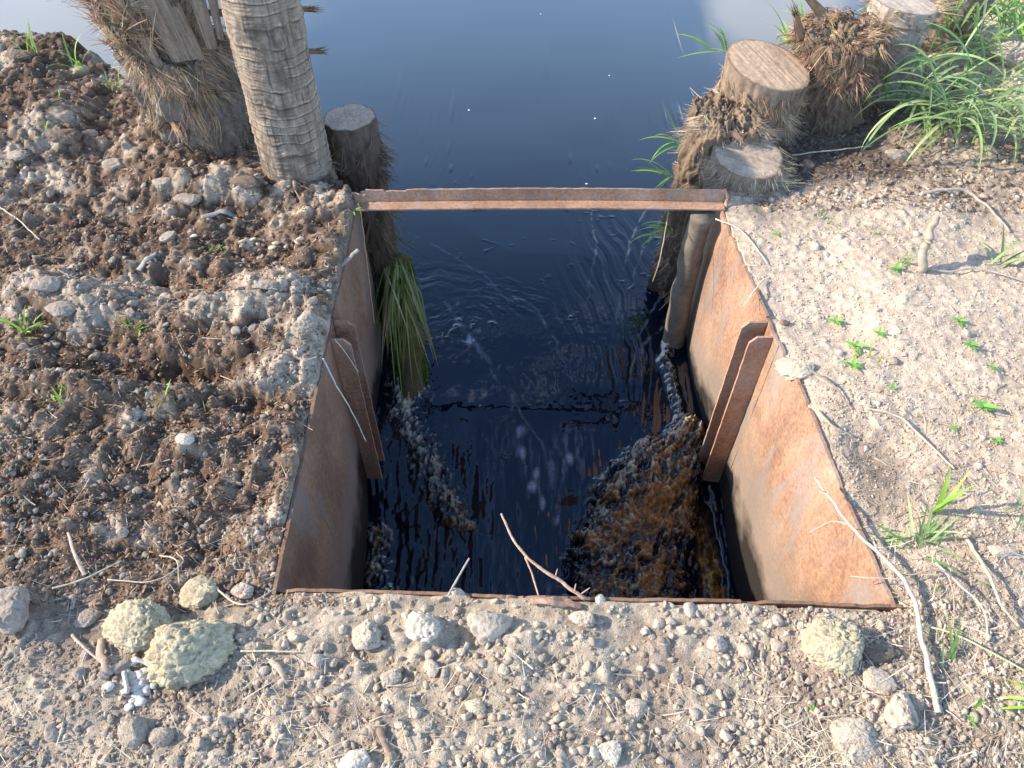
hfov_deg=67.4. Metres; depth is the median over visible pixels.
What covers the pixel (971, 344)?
leafy seedling
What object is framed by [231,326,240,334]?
clod
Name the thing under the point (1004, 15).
tall grass
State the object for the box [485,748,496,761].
clod
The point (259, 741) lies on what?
clod
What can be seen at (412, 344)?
limp stem
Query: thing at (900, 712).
soil clod
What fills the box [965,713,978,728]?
leafy seedling
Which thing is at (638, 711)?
soil clod
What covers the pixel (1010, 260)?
grass tuft
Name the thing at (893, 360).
soil clod
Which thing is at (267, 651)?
thin straw
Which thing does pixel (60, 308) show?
soil clod
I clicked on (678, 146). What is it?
reed shoots
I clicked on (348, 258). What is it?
dead wood chip
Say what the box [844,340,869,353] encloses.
leafy seedling
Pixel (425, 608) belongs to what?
clod
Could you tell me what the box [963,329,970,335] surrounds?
clod
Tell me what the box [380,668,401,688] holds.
soil clod
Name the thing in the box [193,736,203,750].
clod
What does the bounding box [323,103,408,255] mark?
cut stump
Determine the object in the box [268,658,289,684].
dead wood chip
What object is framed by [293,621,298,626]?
clod
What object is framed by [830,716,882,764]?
soil clod
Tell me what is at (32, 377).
clod
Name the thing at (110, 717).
clod
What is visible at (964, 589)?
dry twig
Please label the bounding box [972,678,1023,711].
grass tuft
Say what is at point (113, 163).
soil clod
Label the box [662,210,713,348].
wooden post
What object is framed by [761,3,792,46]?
reed shoots
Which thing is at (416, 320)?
limp stem
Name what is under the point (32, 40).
bank grass
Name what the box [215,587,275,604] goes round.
thin twig
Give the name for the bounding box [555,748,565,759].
clod
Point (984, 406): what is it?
leafy seedling
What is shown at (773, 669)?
clod
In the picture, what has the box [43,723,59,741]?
clod
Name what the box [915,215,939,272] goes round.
upright stick
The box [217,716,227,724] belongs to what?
clod
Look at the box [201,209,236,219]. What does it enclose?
dead wood chip
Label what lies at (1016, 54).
soil clod
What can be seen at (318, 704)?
clod
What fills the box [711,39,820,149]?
sawn stump
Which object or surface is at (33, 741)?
clod
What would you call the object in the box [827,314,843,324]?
leafy seedling
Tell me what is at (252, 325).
clod
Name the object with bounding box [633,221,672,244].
reed shoots
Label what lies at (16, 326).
grass seedling
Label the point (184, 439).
soil clod
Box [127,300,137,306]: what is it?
clod
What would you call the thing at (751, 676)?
clod
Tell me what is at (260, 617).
clod
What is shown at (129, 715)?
clod
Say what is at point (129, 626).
soil clod
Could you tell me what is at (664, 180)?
reed shoots
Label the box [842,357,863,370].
leafy seedling
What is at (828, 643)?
soil clod
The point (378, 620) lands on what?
clod
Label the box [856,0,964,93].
smooth stump
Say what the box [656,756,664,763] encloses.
clod
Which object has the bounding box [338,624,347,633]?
clod
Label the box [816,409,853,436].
pale twig
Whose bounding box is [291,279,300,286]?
clod
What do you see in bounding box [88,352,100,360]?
clod
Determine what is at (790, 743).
dry straw
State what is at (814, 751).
clod
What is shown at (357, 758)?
soil clod
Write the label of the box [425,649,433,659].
clod
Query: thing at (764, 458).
steel sluice box
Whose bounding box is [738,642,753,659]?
soil clod
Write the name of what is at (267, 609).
clod
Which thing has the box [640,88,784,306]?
shaggy palm stump
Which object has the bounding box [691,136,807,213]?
sawn stump
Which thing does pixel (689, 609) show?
soil clod
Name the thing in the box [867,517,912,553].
grass tuft
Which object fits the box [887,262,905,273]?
leafy seedling
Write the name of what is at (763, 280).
fallen twig
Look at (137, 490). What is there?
clod
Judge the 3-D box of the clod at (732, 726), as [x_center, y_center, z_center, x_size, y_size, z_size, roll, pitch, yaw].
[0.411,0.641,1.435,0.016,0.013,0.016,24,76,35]
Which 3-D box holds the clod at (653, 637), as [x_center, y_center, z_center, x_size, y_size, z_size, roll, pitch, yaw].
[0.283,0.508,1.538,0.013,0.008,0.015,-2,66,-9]
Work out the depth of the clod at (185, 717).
1.42 m
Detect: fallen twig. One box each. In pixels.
[0,207,39,239]
[715,218,767,263]
[743,279,764,305]
[812,371,852,409]
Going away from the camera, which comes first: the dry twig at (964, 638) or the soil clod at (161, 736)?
the soil clod at (161, 736)
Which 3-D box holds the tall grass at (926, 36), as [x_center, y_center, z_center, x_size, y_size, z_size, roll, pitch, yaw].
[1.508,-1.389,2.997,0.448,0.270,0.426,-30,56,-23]
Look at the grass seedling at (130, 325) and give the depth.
2.05 m
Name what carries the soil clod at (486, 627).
on the ground at (786, 242)
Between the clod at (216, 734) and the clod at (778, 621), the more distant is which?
the clod at (778, 621)
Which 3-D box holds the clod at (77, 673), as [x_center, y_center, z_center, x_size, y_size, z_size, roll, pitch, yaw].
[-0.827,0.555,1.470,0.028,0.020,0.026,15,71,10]
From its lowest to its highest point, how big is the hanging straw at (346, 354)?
0.088 m
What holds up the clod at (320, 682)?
on the ground at (786, 242)
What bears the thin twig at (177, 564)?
on the ground at (786, 242)
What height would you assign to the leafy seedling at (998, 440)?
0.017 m
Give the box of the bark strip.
[531,597,580,608]
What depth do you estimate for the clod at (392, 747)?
1.38 m
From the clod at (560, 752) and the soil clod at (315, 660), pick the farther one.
the soil clod at (315, 660)
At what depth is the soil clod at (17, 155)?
2.49 m
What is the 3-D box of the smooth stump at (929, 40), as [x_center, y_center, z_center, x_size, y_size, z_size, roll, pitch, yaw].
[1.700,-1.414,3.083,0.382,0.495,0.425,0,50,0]
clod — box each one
[0,586,29,635]
[4,725,14,731]
[5,49,36,58]
[6,150,30,160]
[9,471,15,476]
[11,237,20,242]
[14,717,22,725]
[15,548,25,558]
[16,343,27,349]
[23,211,30,216]
[26,759,32,765]
[29,276,60,291]
[29,374,36,380]
[29,737,38,745]
[33,473,39,478]
[38,759,46,766]
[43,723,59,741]
[44,300,78,317]
[45,128,81,144]
[46,189,54,198]
[48,548,58,555]
[50,492,57,496]
[51,341,60,348]
[71,667,85,681]
[72,692,81,701]
[73,608,101,627]
[73,725,80,731]
[80,649,90,661]
[81,129,98,136]
[87,343,95,348]
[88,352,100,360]
[97,669,109,679]
[101,158,123,169]
[101,596,172,653]
[101,729,108,736]
[107,714,114,723]
[107,732,113,739]
[108,748,115,753]
[111,196,118,201]
[111,658,130,673]
[111,675,117,680]
[116,527,128,537]
[117,716,149,749]
[121,143,128,148]
[125,308,134,316]
[125,713,133,719]
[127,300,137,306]
[131,486,141,493]
[140,743,150,753]
[143,619,237,691]
[145,390,152,398]
[148,727,174,746]
[151,177,170,189]
[158,230,176,242]
[168,756,180,766]
[173,193,201,205]
[175,433,194,444]
[176,750,184,756]
[179,575,218,610]
[182,715,188,719]
[187,228,195,233]
[188,160,194,166]
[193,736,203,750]
[212,731,220,737]
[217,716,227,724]
[226,736,232,742]
[228,174,260,187]
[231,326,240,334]
[231,582,253,598]
[247,323,258,332]
[251,279,278,289]
[256,738,262,745]
[257,614,263,621]
[258,665,269,674]
[263,607,270,612]
[272,705,280,712]
[290,633,299,641]
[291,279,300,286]
[292,308,317,335]
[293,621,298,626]
[307,296,317,304]
[310,653,322,668]
[312,701,320,707]
[315,675,324,688]
[320,642,327,650]
[325,684,344,694]
[329,658,337,667]
[336,748,370,767]
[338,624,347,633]
[342,740,348,748]
[352,618,381,649]
[372,742,378,748]
[373,696,379,703]
[374,615,383,626]
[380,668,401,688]
[383,738,395,752]
[394,693,400,699]
[394,721,403,728]
[405,610,442,643]
[410,706,421,718]
[421,604,429,612]
[423,659,438,677]
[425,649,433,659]
[451,588,464,594]
[454,685,465,697]
[455,754,462,759]
[457,647,465,655]
[464,698,485,715]
[467,612,512,645]
[476,659,485,667]
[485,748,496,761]
[497,742,504,748]
[498,663,509,675]
[501,758,507,765]
[505,749,513,756]
[516,743,525,752]
[533,620,541,627]
[533,629,542,640]
[535,750,545,758]
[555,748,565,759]
[558,702,567,713]
[568,611,595,627]
[572,707,578,713]
[573,685,581,693]
[595,594,605,605]
[596,740,621,767]
[625,698,647,719]
[650,634,655,640]
[653,618,665,629]
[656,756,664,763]
[665,616,676,624]
[670,671,681,684]
[676,625,687,634]
[676,698,683,705]
[683,602,695,617]
[689,708,699,719]
[696,684,705,695]
[696,725,704,736]
[707,635,727,652]
[715,751,723,759]
[719,729,732,742]
[728,723,735,730]
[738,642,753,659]
[748,674,754,680]
[750,757,756,763]
[763,620,768,627]
[770,665,777,671]
[771,638,785,651]
[772,614,783,626]
[774,357,815,379]
[780,319,789,325]
[797,621,804,628]
[799,158,814,168]
[800,615,864,677]
[810,243,819,250]
[811,749,818,757]
[824,271,831,276]
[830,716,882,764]
[832,698,841,706]
[835,234,843,239]
[835,350,843,355]
[862,644,897,662]
[863,666,897,694]
[866,711,874,721]
[874,619,885,631]
[884,149,909,159]
[884,691,918,729]
[888,356,899,364]
[913,231,919,235]
[960,444,967,449]
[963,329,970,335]
[974,462,982,469]
[985,41,1023,70]
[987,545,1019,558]
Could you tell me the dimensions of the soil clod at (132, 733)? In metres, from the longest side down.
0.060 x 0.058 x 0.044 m
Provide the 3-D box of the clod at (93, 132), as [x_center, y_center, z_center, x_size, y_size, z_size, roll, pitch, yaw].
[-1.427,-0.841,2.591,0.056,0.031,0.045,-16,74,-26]
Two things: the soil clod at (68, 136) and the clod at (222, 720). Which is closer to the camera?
the clod at (222, 720)
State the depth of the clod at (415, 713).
1.41 m
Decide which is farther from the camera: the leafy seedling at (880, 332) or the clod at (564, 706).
the leafy seedling at (880, 332)
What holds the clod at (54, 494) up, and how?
on the ground at (786, 242)
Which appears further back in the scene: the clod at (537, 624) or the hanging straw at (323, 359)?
the hanging straw at (323, 359)
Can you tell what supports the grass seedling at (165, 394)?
on the ground at (786, 242)
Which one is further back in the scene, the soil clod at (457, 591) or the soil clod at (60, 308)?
the soil clod at (60, 308)
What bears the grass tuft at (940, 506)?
on the ground at (786, 242)
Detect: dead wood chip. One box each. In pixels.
[96,637,113,675]
[137,252,156,271]
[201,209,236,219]
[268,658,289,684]
[342,249,359,266]
[372,713,393,760]
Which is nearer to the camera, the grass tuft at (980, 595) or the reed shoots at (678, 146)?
the grass tuft at (980, 595)
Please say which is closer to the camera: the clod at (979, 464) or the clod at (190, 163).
the clod at (979, 464)
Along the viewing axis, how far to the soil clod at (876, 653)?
1.50 m
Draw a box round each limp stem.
[384,264,423,390]
[391,309,402,406]
[400,300,429,338]
[405,277,436,358]
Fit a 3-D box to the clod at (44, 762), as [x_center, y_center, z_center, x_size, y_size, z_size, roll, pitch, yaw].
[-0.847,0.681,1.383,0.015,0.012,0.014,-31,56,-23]
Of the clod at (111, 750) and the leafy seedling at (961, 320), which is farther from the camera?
the leafy seedling at (961, 320)
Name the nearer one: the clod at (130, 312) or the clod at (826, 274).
the clod at (130, 312)
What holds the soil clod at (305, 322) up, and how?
on the ground at (786, 242)
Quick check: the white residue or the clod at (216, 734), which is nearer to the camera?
the clod at (216, 734)
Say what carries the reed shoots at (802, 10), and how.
attached to the frayed palm stump at (842, 54)
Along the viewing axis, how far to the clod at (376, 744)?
1.38 m
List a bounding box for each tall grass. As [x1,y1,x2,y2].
[852,0,1023,164]
[854,2,950,66]
[857,0,1023,81]
[969,0,1023,41]
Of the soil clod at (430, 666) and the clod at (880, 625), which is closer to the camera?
the soil clod at (430, 666)
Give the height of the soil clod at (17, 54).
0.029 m
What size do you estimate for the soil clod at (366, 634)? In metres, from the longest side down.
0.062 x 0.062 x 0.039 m
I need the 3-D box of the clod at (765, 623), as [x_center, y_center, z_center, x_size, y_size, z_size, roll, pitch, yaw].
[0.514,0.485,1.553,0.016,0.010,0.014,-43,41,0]
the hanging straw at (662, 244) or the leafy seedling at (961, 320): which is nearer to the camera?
the leafy seedling at (961, 320)
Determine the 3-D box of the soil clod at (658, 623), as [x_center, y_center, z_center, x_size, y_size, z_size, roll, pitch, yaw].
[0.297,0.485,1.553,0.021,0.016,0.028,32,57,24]
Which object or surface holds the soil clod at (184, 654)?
on the ground at (786, 242)
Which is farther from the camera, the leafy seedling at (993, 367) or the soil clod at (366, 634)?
the leafy seedling at (993, 367)
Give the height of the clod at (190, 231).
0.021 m
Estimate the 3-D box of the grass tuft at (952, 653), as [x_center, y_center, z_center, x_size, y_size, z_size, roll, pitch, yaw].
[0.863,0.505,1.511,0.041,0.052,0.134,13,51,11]
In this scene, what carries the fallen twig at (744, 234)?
on the ground at (786, 242)
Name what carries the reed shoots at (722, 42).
on the ground at (786, 242)
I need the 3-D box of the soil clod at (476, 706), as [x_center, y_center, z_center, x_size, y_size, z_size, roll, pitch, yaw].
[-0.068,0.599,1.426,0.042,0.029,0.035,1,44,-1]
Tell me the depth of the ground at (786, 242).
1.87 m
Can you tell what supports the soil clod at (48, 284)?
on the ground at (786, 242)
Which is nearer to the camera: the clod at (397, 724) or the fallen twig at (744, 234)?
the clod at (397, 724)
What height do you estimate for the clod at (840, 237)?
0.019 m
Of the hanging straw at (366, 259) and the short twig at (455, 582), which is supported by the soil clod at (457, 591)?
the short twig at (455, 582)
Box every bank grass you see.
[1,20,38,54]
[49,34,93,70]
[99,65,121,90]
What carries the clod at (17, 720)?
on the ground at (786, 242)
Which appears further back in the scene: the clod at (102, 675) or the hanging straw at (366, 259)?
the hanging straw at (366, 259)
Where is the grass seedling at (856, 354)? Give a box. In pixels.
[850,343,883,374]
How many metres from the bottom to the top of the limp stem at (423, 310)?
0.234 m
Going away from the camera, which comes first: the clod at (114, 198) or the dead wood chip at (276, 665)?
the dead wood chip at (276, 665)
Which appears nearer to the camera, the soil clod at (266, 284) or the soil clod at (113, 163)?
the soil clod at (266, 284)
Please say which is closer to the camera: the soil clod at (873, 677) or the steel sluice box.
the soil clod at (873, 677)
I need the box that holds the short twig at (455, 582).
[447,558,469,594]
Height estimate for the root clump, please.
0.743 m
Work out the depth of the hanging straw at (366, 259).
2.44 m
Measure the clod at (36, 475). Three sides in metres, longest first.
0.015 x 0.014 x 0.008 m
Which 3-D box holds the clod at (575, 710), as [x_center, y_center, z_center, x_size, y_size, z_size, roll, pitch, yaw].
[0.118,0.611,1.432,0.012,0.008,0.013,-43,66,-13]
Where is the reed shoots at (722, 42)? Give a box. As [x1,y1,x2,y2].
[679,22,728,56]
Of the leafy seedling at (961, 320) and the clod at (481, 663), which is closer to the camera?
the clod at (481, 663)
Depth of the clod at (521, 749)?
1.37 m
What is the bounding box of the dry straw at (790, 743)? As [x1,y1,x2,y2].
[0,75,1023,767]
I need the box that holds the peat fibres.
[0,31,1023,767]
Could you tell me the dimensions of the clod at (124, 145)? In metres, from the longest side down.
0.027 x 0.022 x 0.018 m
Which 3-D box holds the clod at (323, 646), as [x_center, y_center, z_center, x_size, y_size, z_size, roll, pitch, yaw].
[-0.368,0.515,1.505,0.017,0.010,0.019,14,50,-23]
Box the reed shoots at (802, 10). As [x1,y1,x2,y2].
[792,0,803,16]
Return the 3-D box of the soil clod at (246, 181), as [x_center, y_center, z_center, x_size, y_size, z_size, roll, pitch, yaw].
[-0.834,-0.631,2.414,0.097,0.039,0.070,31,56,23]
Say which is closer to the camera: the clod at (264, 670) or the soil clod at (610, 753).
the soil clod at (610, 753)
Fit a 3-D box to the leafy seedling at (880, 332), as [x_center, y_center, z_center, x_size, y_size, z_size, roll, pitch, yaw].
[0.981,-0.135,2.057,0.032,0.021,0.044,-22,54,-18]
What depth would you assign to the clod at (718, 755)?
1.40 m
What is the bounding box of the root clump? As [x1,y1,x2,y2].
[359,187,433,327]
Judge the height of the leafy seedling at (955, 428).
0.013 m
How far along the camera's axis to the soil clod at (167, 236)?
2.30 m
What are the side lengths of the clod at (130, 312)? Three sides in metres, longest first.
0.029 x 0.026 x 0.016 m
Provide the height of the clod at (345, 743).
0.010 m
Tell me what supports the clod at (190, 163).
on the ground at (786, 242)
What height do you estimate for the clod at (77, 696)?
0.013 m
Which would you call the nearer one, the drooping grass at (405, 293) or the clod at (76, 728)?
the clod at (76, 728)
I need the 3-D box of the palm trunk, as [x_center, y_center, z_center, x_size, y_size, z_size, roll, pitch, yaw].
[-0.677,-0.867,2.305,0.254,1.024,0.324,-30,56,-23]
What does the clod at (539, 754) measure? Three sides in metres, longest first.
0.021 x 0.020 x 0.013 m
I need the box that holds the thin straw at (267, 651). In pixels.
[240,650,298,652]
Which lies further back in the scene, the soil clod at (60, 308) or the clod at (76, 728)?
the soil clod at (60, 308)
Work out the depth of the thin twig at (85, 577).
1.60 m
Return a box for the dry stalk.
[810,477,941,712]
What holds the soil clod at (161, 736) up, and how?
on the ground at (786, 242)
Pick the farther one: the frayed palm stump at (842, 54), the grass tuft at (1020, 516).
the frayed palm stump at (842, 54)
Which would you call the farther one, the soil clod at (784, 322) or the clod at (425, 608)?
the soil clod at (784, 322)
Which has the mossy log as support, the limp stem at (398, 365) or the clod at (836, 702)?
the limp stem at (398, 365)
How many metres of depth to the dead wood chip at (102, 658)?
1.48 m
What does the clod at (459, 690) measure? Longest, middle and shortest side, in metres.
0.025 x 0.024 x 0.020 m
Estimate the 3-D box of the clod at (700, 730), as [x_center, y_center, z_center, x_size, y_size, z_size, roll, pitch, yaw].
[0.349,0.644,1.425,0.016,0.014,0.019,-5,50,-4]
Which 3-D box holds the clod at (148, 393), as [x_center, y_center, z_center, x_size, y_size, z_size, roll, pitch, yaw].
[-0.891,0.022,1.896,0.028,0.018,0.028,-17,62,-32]
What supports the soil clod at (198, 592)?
on the ground at (786, 242)
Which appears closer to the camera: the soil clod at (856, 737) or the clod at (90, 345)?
the soil clod at (856, 737)
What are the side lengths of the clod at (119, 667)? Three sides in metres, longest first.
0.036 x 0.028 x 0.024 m
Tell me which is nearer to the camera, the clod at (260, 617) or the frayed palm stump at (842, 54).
the clod at (260, 617)
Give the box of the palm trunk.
[219,0,345,194]
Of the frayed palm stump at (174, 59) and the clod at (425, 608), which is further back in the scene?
the frayed palm stump at (174, 59)
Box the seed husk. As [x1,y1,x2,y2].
[268,245,275,249]
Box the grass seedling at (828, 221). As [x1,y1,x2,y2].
[795,206,846,241]
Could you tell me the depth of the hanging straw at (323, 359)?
2.00 m
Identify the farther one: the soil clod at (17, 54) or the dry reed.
the soil clod at (17, 54)
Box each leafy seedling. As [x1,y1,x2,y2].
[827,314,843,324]
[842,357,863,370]
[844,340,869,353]
[872,327,888,336]
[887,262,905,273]
[949,425,958,432]
[952,316,967,326]
[962,338,980,349]
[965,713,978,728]
[971,398,1000,413]
[988,363,997,371]
[989,436,1002,445]
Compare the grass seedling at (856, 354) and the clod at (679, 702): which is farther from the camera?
the grass seedling at (856, 354)
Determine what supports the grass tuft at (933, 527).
on the ground at (786, 242)
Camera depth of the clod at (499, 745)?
1.37 m
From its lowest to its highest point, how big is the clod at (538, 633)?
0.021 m
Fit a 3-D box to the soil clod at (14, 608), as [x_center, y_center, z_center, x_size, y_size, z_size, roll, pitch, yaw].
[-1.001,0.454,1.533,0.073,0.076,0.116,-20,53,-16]
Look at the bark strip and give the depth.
1.56 m
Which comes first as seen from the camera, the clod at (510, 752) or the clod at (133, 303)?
the clod at (510, 752)
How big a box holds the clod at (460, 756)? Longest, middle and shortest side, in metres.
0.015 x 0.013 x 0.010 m
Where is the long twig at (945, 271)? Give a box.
[928,267,1023,281]
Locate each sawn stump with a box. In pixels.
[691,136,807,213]
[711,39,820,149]
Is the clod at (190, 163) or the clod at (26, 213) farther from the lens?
the clod at (190, 163)
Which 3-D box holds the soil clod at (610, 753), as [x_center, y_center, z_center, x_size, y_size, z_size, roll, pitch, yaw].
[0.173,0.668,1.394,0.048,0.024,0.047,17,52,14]
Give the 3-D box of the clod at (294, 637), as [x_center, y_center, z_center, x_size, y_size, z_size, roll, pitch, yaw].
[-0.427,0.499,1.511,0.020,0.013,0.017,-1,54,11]
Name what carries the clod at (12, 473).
on the ground at (786, 242)
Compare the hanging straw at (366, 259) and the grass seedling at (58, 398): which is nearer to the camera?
the grass seedling at (58, 398)
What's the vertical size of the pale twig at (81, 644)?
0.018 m
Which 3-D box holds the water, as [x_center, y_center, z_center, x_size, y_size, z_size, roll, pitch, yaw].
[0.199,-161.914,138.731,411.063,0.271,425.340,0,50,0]
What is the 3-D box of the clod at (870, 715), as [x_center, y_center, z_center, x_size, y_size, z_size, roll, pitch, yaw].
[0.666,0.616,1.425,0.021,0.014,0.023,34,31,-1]
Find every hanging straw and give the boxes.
[322,358,366,441]
[334,339,358,372]
[357,203,374,322]
[653,211,668,279]
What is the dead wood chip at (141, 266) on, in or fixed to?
on the ground at (786, 242)
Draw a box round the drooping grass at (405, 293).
[374,258,437,391]
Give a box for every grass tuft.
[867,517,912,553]
[872,493,971,575]
[904,562,992,634]
[932,468,975,514]
[941,611,960,670]
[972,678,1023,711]
[974,224,1023,267]
[987,485,1023,538]
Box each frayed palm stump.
[47,0,329,157]
[776,0,911,143]
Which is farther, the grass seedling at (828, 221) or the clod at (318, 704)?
the grass seedling at (828, 221)
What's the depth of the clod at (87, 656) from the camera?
1.50 m
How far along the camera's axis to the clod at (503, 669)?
1.47 m
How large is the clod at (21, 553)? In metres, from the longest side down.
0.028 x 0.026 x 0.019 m
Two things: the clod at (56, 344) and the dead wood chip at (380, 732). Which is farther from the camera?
the clod at (56, 344)
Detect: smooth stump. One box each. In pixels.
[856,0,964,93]
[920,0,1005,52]
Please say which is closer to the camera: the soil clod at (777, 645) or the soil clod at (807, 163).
the soil clod at (777, 645)
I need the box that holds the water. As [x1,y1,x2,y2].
[0,0,995,598]
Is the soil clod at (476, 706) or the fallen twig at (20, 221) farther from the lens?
the fallen twig at (20, 221)
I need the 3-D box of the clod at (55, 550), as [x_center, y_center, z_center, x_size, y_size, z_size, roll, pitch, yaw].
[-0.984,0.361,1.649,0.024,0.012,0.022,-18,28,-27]
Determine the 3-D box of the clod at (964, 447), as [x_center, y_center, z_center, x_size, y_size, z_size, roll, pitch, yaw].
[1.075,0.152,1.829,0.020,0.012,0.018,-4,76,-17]
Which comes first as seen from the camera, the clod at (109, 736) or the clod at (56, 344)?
the clod at (109, 736)
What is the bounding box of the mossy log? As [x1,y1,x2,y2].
[384,251,429,397]
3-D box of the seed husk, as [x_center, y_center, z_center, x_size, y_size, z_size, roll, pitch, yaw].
[-0.711,-0.404,2.275,0.026,0.008,0.014,-9,77,7]
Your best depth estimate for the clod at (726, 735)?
1.42 m
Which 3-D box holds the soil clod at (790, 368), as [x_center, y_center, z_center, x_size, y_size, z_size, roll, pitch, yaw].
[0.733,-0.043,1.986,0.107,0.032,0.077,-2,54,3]
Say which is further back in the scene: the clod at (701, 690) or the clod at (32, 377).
the clod at (32, 377)
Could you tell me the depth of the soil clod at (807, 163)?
2.56 m
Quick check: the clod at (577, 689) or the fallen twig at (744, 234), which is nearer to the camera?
the clod at (577, 689)
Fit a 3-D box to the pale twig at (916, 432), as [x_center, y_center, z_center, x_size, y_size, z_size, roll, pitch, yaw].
[0.963,0.118,1.844,0.043,0.016,0.234,-34,58,-25]
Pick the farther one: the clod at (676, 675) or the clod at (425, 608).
the clod at (425, 608)
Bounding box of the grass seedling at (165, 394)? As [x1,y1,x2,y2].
[145,379,170,407]
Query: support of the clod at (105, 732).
on the ground at (786, 242)
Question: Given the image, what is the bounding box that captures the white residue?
[101,656,156,711]
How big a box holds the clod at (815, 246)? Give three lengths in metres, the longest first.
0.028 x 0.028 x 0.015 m
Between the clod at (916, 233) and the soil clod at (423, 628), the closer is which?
the soil clod at (423, 628)
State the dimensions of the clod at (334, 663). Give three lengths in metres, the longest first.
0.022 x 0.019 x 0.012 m
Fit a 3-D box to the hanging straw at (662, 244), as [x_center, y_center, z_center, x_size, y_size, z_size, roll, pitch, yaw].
[0.476,-0.438,2.442,0.010,0.142,0.185,13,51,10]
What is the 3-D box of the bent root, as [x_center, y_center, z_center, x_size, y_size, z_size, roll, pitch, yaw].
[1.443,-0.569,2.421,0.284,0.042,0.090,30,56,23]
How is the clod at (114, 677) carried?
on the ground at (786, 242)
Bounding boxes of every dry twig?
[905,568,954,635]
[922,623,1023,670]
[935,562,988,640]
[962,534,1019,626]
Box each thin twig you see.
[52,560,120,588]
[107,551,183,582]
[159,555,179,583]
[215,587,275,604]
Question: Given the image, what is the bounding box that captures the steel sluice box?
[272,188,909,611]
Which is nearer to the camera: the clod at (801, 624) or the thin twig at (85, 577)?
the clod at (801, 624)
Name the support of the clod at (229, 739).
on the ground at (786, 242)
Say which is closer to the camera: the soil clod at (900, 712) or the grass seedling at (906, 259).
the soil clod at (900, 712)
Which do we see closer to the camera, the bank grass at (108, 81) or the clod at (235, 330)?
the clod at (235, 330)
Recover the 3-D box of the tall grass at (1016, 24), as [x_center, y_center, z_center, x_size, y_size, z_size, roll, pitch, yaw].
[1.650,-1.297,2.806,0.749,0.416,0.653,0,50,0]
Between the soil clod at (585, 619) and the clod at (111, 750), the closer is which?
the clod at (111, 750)
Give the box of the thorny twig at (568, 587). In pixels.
[501,513,588,600]
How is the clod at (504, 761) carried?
on the ground at (786, 242)
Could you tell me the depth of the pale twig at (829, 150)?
2.62 m
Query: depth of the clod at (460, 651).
1.50 m
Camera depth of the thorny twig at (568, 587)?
1.57 m
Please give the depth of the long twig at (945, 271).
2.21 m
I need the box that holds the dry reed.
[67,532,86,575]
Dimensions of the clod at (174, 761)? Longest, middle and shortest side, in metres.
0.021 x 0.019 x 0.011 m
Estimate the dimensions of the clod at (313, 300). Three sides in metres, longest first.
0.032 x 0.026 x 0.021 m
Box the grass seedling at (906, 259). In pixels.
[898,252,913,266]
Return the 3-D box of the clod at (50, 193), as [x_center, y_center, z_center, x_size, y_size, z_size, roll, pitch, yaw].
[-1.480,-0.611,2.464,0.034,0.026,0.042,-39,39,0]
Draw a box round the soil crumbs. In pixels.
[0,32,1023,767]
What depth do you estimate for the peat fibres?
1.81 m
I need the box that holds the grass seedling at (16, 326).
[0,307,43,338]
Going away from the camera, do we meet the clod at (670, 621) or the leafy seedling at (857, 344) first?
the clod at (670, 621)
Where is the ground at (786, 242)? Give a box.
[0,0,1023,767]
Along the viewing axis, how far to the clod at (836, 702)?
1.45 m
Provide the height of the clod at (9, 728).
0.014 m
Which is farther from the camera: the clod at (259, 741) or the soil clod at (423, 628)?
the soil clod at (423, 628)
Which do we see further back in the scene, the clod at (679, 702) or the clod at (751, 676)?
the clod at (751, 676)
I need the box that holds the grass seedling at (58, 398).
[39,374,65,403]
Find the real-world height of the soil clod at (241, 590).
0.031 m
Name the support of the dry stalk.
on the ground at (786, 242)
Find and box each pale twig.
[71,634,112,669]
[792,145,871,155]
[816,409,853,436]
[866,407,954,468]
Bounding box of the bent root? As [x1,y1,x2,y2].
[921,187,1010,232]
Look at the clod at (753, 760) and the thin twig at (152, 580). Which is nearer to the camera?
the clod at (753, 760)
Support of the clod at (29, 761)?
on the ground at (786, 242)
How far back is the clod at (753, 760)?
1.39 m
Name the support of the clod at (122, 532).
on the ground at (786, 242)
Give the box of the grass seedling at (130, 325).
[115,312,150,336]
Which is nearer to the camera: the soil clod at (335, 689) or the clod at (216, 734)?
the clod at (216, 734)
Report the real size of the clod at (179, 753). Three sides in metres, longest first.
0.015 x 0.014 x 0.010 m
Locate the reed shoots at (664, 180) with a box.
[633,159,672,187]
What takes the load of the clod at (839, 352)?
on the ground at (786, 242)
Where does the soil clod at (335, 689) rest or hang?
on the ground at (786, 242)
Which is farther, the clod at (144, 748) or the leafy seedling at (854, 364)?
the leafy seedling at (854, 364)
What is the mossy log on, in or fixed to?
in the water
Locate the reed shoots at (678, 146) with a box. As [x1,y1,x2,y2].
[643,104,681,161]
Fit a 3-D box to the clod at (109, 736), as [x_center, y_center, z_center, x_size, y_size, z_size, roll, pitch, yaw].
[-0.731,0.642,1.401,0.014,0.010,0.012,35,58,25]
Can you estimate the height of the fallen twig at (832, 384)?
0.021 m
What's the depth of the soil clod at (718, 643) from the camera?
1.52 m
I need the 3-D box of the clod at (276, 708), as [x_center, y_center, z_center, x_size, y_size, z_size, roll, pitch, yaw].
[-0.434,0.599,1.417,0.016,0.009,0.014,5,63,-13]
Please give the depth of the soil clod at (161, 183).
2.42 m
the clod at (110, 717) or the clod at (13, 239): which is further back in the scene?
the clod at (13, 239)
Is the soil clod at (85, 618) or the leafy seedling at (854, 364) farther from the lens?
the leafy seedling at (854, 364)
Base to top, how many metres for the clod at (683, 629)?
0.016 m

